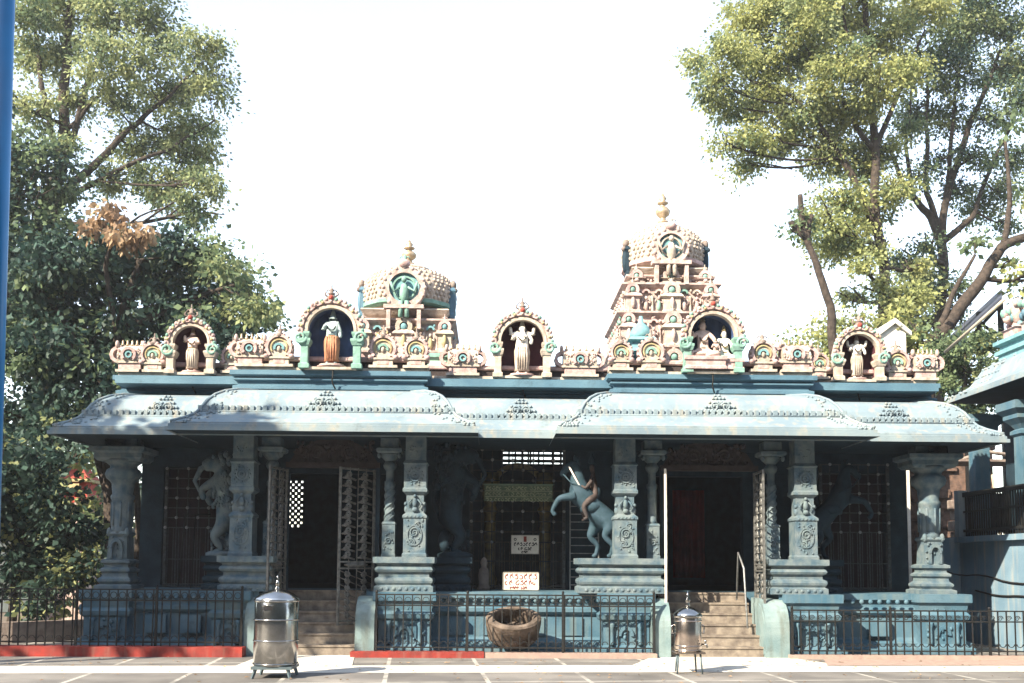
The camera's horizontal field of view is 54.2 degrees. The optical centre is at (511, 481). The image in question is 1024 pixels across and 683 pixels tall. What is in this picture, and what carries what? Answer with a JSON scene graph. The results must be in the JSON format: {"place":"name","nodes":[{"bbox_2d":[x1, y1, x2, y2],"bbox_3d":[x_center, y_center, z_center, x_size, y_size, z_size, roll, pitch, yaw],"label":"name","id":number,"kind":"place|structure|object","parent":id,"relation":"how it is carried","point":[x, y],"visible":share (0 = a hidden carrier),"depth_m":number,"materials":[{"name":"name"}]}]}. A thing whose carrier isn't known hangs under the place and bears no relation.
{"place":"outdoors","nodes":[
{"label":"outdoors","id":0,"kind":"place"},
{"bbox_2d":[0,612,43,621],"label":"ground","id":1,"kind":"structure","parent":0,"point":[4,618],"depth_m":29.68,"materials":[{"name":"beige"}]},
{"bbox_2d":[7,55,104,297],"bbox_3d":[-13.925,-4.314,26.983,6.432,16.162,4.481,-4,-6,42],"label":"leafy tree","id":2,"kind":"object","parent":1,"relation":"on","point":[23,161],"visible":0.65,"depth_m":26.64,"materials":[{"name":"green plant"}]},
{"bbox_2d":[9,449,134,595],"bbox_3d":[-11.538,1.206,26.255,3.567,5.063,2.967,0,-5,-1],"label":"green shrub","id":3,"kind":"object","parent":1,"relation":"on","point":[94,502],"visible":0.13,"depth_m":26.20,"materials":[{"name":"green plant"}]},
{"bbox_2d":[47,463,101,619],"bbox_3d":[-12.527,1.626,28.701,1.200,4.600,1.200,0,-5,-1],"label":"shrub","id":4,"kind":"object","parent":1,"relation":"on","point":[83,484],"visible":0.18,"depth_m":28.40,"materials":[{"name":"green plant"}]},
{"bbox_2d":[10,451,141,524],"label":"distant wood","id":5,"kind":"object","parent":1,"relation":"on","point":[101,494],"depth_m":42.72,"materials":[{"name":"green plant"}]},
{"bbox_2d":[70,198,160,575],"bbox_3d":[-9.591,-1.587,23.736,1.990,10.254,3.158,2,-5,-22],"label":"dry branch tree","id":6,"kind":"object","parent":1,"relation":"on","point":[117,221],"visible":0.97,"depth_m":23.57,"materials":[{"name":"brown plant"}]},
{"bbox_2d":[11,0,254,607],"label":"tall tree","id":7,"kind":"object","parent":1,"relation":"on","point":[54,56],"visible":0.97,"depth_m":31.60,"materials":[{"name":"green plant"}]},
{"bbox_2d":[664,0,966,345],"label":"tall tree","id":8,"kind":"object","parent":1,"relation":"on","point":[819,61],"visible":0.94,"depth_m":30.64,"materials":[{"name":"green plant"}]},
{"bbox_2d":[767,275,953,366],"bbox_3d":[10.348,-1.006,29.501,6.197,10.292,3.621,0,-5,-1],"label":"olive bush","id":9,"kind":"object","parent":1,"relation":"on","point":[821,334],"visible":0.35,"depth_m":29.44,"materials":[{"name":"green plant"}]},
{"bbox_2d":[868,0,1023,401],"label":"tall tree","id":10,"kind":"object","parent":1,"relation":"on","point":[1008,72],"visible":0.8,"depth_m":34.16,"materials":[{"name":"green plant"}]},
{"bbox_2d":[909,446,994,580],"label":"brick wall","id":11,"kind":"structure","parent":1,"relation":"on","point":[955,479],"depth_m":27.78,"materials":[{"name":"brown brick"}]},
{"bbox_2d":[957,450,1005,466],"bbox_3d":[11.511,-0.523,24.779,2.219,0.434,1.200,0,-5,-1],"label":"lean to roof","id":12,"kind":"object","parent":11,"relation":"attached to","point":[964,461],"visible":0.22,"depth_m":24.27,"materials":[{"name":"stone"}]},
{"bbox_2d":[950,288,1007,533],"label":"open shed","id":13,"kind":"structure","parent":1,"relation":"on","point":[984,309],"depth_m":28.16,"materials":[{"name":"white metal"}]},
{"bbox_2d":[0,528,134,611],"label":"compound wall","id":14,"kind":"structure","parent":0,"point":[5,607],"depth_m":32.46,"materials":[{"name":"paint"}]},
{"bbox_2d":[0,640,1023,682],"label":"paved court","id":15,"kind":"object","parent":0,"point":[746,677],"depth_m":14.89,"materials":[{"name":"grey concrete"}]},
{"bbox_2d":[0,0,14,520],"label":"blue pole","id":16,"kind":"object","parent":15,"relation":"on","point":[7,17],"visible":1,"depth_m":3.25,"materials":[{"name":"metal"}]},
{"bbox_2d":[1,619,83,643],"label":"wall","id":17,"kind":"structure","parent":15,"relation":"on","point":[40,628],"depth_m":20.52,"materials":[{"name":"stone"}]},
{"bbox_2d":[0,407,109,621],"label":"dark shrub","id":18,"kind":"object","parent":15,"relation":"on","point":[35,502],"visible":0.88,"depth_m":21.53,"materials":[{"name":"green plant"}]},
{"bbox_2d":[0,645,245,656],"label":"kerb","id":19,"kind":"structure","parent":15,"relation":"on","point":[120,651],"depth_m":17.40,"materials":[{"name":"red paint"}]},
{"bbox_2d":[0,585,243,646],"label":"iron fence","id":20,"kind":"object","parent":19,"relation":"on","point":[77,600],"visible":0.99,"depth_m":17.66,"materials":[{"name":"black metal"}]},
{"bbox_2d":[3,208,296,584],"bbox_3d":[-9.838,-1.684,24.712,9.115,10.600,5.706,0,-5,-1],"label":"dark tree","id":21,"kind":"object","parent":15,"relation":"on","point":[50,281],"visible":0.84,"depth_m":24.01,"materials":[{"name":"green plant"}]},
{"bbox_2d":[250,575,299,678],"bbox_3d":[-3.430,2.095,14.552,0.654,1.476,0.664,0,-5,-1],"label":"steel drum","id":22,"kind":"object","parent":15,"relation":"on","point":[276,639],"visible":1,"depth_m":14.29,"materials":[{"name":"silver metal"}]},
{"bbox_2d":[236,655,353,665],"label":"walk","id":23,"kind":"structure","parent":15,"relation":"on","point":[324,660],"depth_m":16.82,"materials":[{"name":"white concrete"}]},
{"bbox_2d":[350,650,483,657],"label":"kerb","id":24,"kind":"structure","parent":15,"relation":"on","point":[410,654],"depth_m":17.56,"materials":[{"name":"red paint"}]},
{"bbox_2d":[486,607,540,649],"bbox_3d":[0.022,2.650,18.076,1.000,0.560,0.620,0,33,-1],"label":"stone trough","id":25,"kind":"object","parent":15,"relation":"on","point":[515,630],"visible":0.91,"depth_m":17.91,"materials":[{"name":"brown stone"}]},
{"bbox_2d":[7,656,1023,682],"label":"leaf litter","id":26,"kind":"object","parent":15,"relation":"on","point":[533,669],"visible":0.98,"depth_m":15.73,"materials":[{"name":"brown plant"}]},
{"bbox_2d":[47,193,1009,657],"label":"temple","id":27,"kind":"structure","parent":15,"relation":"on","point":[761,445],"depth_m":19.21,"materials":[{"name":"blue paint"}]},
{"bbox_2d":[181,328,201,371],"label":"statue","id":28,"kind":"object","parent":27,"relation":"in","point":[192,351],"visible":0.98,"depth_m":19.83,"materials":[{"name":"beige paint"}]},
{"bbox_2d":[193,451,233,555],"bbox_3d":[-5.660,0.430,19.364,0.984,2.044,0.618,0,-5,-1],"label":"beast statue","id":29,"kind":"object","parent":27,"relation":"on","point":[217,485],"visible":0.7,"depth_m":19.18,"materials":[{"name":"stone"}]},
{"bbox_2d":[266,465,288,590],"bbox_3d":[-4.346,1.172,18.498,0.057,2.900,0.740,-1,-5,13],"label":"iron door","id":30,"kind":"structure","parent":27,"relation":"in","point":[272,514],"depth_m":18.51,"materials":[{"name":"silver metal"}]},
{"bbox_2d":[289,480,302,526],"bbox_3d":[-5.830,0.582,26.793,0.494,1.278,0.060,0,-5,-1],"label":"lattice window","id":31,"kind":"structure","parent":27,"relation":"in","point":[292,481],"depth_m":26.76,"materials":[{"name":"stone"}]},
{"bbox_2d":[317,310,345,366],"bbox_3d":[-3.469,-2.771,19.281,0.562,1.132,0.387,0,-5,-1],"label":"statue","id":32,"kind":"object","parent":27,"relation":"on","point":[332,342],"visible":1,"depth_m":19.19,"materials":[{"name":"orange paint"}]},
{"bbox_2d":[336,467,375,625],"bbox_3d":[-2.890,1.188,18.585,0.057,2.900,0.840,-4,-6,43],"label":"iron door","id":33,"kind":"structure","parent":27,"relation":"in","point":[363,555],"depth_m":18.52,"materials":[{"name":"silver metal"}]},
{"bbox_2d":[431,442,486,557],"bbox_3d":[-1.033,0.348,19.569,1.104,2.300,0.690,0,-5,-1],"label":"beast statue","id":34,"kind":"object","parent":27,"relation":"on","point":[455,479],"visible":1,"depth_m":19.37,"materials":[{"name":"stone"}]},
{"bbox_2d":[477,557,490,589],"bbox_3d":[-0.563,1.832,20.010,0.280,0.660,0.196,0,-5,-1],"label":"stone idol","id":35,"kind":"object","parent":27,"relation":"in","point":[483,575],"visible":0.95,"depth_m":19.95,"materials":[{"name":"stone"}]},
{"bbox_2d":[503,572,538,589],"bbox_3d":[0.173,1.933,19.520,0.704,0.350,0.032,0,-5,-1],"label":"notice sign","id":36,"kind":"object","parent":27,"relation":"on","point":[520,580],"visible":1,"depth_m":19.51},
{"bbox_2d":[509,321,535,375],"bbox_3d":[0.202,-2.676,20.025,0.572,1.153,0.394,0,-5,-1],"label":"statue","id":37,"kind":"object","parent":27,"relation":"on","point":[522,353],"visible":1,"depth_m":19.93,"materials":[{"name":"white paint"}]},
{"bbox_2d":[511,535,538,553],"bbox_3d":[0.264,1.263,20.179,0.564,0.382,0.032,0,-5,-1],"label":"notice sign","id":38,"kind":"object","parent":27,"relation":"attached to","point":[524,544],"visible":1,"depth_m":20.17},
{"bbox_2d":[551,455,614,557],"bbox_3d":[1.442,0.464,19.011,1.431,1.959,0.464,0,-5,-1],"label":"horse statue","id":39,"kind":"object","parent":27,"relation":"on","point":[600,514],"visible":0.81,"depth_m":18.86,"materials":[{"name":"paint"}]},
{"bbox_2d":[569,453,600,520],"bbox_3d":[1.407,0.090,18.985,0.472,1.292,0.575,-3,-6,33],"label":"rider statue","id":40,"kind":"object","parent":39,"relation":"on","point":[593,486],"visible":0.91,"depth_m":18.92,"materials":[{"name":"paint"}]},
{"bbox_2d":[664,469,667,602],"bbox_3d":[2.869,1.230,18.635,0.057,2.900,0.760,0,-5,10],"label":"pole","id":41,"kind":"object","parent":27,"relation":"in","point":[665,471],"depth_m":18.30,"materials":[{"name":"white metal"}]},
{"bbox_2d":[673,490,704,577],"bbox_3d":[3.883,1.139,21.974,0.700,1.920,0.090,0,-5,-1],"label":"door","id":42,"kind":"structure","parent":27,"relation":"hanging from","point":[688,537],"depth_m":21.97,"materials":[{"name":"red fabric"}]},
{"bbox_2d":[681,318,727,370],"bbox_3d":[3.720,-2.719,19.467,0.822,1.131,0.553,0,-5,-1],"label":"statue","id":43,"kind":"object","parent":27,"relation":"on","point":[703,357],"visible":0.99,"depth_m":19.23,"materials":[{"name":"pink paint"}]},
{"bbox_2d":[711,338,720,355],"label":"statue","id":44,"kind":"object","parent":27,"relation":"on","point":[715,347],"visible":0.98,"depth_m":19.32,"materials":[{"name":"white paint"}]},
{"bbox_2d":[717,325,744,370],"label":"statue","id":45,"kind":"object","parent":27,"relation":"on","point":[724,342],"visible":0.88,"depth_m":19.43,"materials":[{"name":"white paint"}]},
{"bbox_2d":[753,469,765,603],"bbox_3d":[4.618,1.243,18.665,0.057,2.900,0.760,0,-5,1],"label":"iron door","id":46,"kind":"structure","parent":27,"relation":"in","point":[761,504],"depth_m":18.62,"materials":[{"name":"silver metal"}]},
{"bbox_2d":[814,459,873,559],"bbox_3d":[6.366,0.534,19.764,1.466,2.007,0.475,0,-5,-1],"label":"horse statue","id":47,"kind":"object","parent":27,"relation":"on","point":[839,499],"visible":0.75,"depth_m":19.63,"materials":[{"name":"stone"}]},
{"bbox_2d":[846,335,866,378],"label":"statue","id":48,"kind":"object","parent":27,"relation":"in","point":[855,349],"visible":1,"depth_m":20.11,"materials":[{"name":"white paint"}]},
{"bbox_2d":[484,652,656,658],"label":"kerb","id":49,"kind":"structure","parent":15,"relation":"on","point":[608,655],"depth_m":17.64,"materials":[{"name":"paint"}]},
{"bbox_2d":[374,590,654,652],"bbox_3d":[0.063,2.528,17.808,4.998,1.180,0.048,0,-5,-1],"label":"iron fence","id":50,"kind":"object","parent":49,"relation":"on","point":[563,606],"visible":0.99,"depth_m":17.80,"materials":[{"name":"black metal"}]},
{"bbox_2d":[671,591,707,673],"bbox_3d":[2.721,2.315,15.424,0.532,1.251,0.444,0,-5,-1],"label":"steel urn","id":51,"kind":"object","parent":15,"relation":"on","point":[687,624],"visible":0.99,"depth_m":15.26,"materials":[{"name":"silver metal"}]},
{"bbox_2d":[631,657,843,665],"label":"walk","id":52,"kind":"structure","parent":15,"relation":"on","point":[709,661],"depth_m":17.09,"materials":[{"name":"white concrete"}]},
{"bbox_2d":[773,194,836,368],"bbox_3d":[7.910,-1.933,26.439,1.914,11.614,0.947,0,-5,-1],"label":"pollarded tree","id":53,"kind":"object","parent":15,"relation":"on","point":[801,229],"visible":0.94,"depth_m":26.70,"materials":[{"name":"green plant"}]},
{"bbox_2d":[876,318,911,588],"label":"white house","id":54,"kind":"structure","parent":15,"relation":"on","point":[889,333],"depth_m":27.18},
{"bbox_2d":[788,654,1023,659],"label":"kerb","id":55,"kind":"structure","parent":15,"relation":"on","point":[907,657],"depth_m":17.83,"materials":[{"name":"paint"}]},
{"bbox_2d":[790,606,1023,655],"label":"iron fence","id":56,"kind":"object","parent":55,"relation":"on","point":[890,621],"visible":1,"depth_m":17.97,"materials":[{"name":"black metal"}]},
{"bbox_2d":[824,659,1023,664],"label":"walk","id":57,"kind":"structure","parent":15,"relation":"on","point":[907,662],"depth_m":17.23,"materials":[{"name":"paint"}]},
{"bbox_2d":[896,96,1023,536],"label":"leaning tree","id":58,"kind":"object","parent":15,"relation":"on","point":[948,321],"visible":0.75,"depth_m":27.75,"materials":[{"name":"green plant"}]},
{"bbox_2d":[918,321,1005,427],"bbox_3d":[11.431,-0.191,25.368,2.670,8.022,2.254,3,-6,-33],"label":"tree","id":59,"kind":"object","parent":15,"relation":"on","point":[955,377],"visible":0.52,"depth_m":25.34,"materials":[{"name":"green plant"}]},
{"bbox_2d":[0,665,1023,672],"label":"walk","id":60,"kind":"structure","parent":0,"point":[429,669],"depth_m":15.77,"materials":[{"name":"white concrete"}]},
{"bbox_2d":[4,0,1023,534],"label":"sky","id":61,"kind":"structure","parent":0,"point":[517,146],"materials":[{"name":"white"}]},
{"bbox_2d":[559,275,560,463],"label":"mast","id":62,"kind":"object","parent":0,"point":[560,316],"visible":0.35,"depth_m":61.08,"materials":[{"name":"grey metal"}]},
{"bbox_2d":[942,297,1023,650],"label":"side building","id":63,"kind":"structure","parent":0,"point":[986,514],"depth_m":21.22,"materials":[{"name":"paint"}]},
{"bbox_2d":[944,299,1004,352],"bbox_3d":[10.078,-3.379,21.871,0.070,0.589,2.613,1,-5,-2],"label":"roof edge","id":64,"kind":"object","parent":63,"relation":"attached to","point":[979,321],"visible":1,"depth_m":21.71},
{"bbox_2d":[947,571,1023,583],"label":"cable","id":65,"kind":"object","parent":63,"relation":"attached to","point":[985,576],"visible":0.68,"depth_m":21.21,"materials":[{"name":"black rubber"}]},
{"bbox_2d":[975,590,1023,596],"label":"cable","id":66,"kind":"object","parent":63,"relation":"attached to","point":[1000,595],"visible":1,"depth_m":20.59,"materials":[{"name":"black rubber"}]},
{"bbox_3d":[11.437,2.756,24.809,1.900,2.020,1.000,0,-5,-1],"label":"masonry ledge","id":67,"kind":"object","parent":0,"visible":0},
{"bbox_2d":[947,500,954,536],"bbox_3d":[11.308,1.090,24.692,0.970,1.280,0.300,0,-5,-1],"label":"block stack","id":68,"kind":"object","parent":67,"relation":"on","point":[951,522],"visible":0.14,"depth_m":24.69,"materials":[{"name":"stone"}]},
{"bbox_2d":[990,467,1000,534],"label":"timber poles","id":69,"kind":"object","parent":67,"relation":"on","point":[992,477],"visible":0.1,"depth_m":24.43,"materials":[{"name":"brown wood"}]}
]}

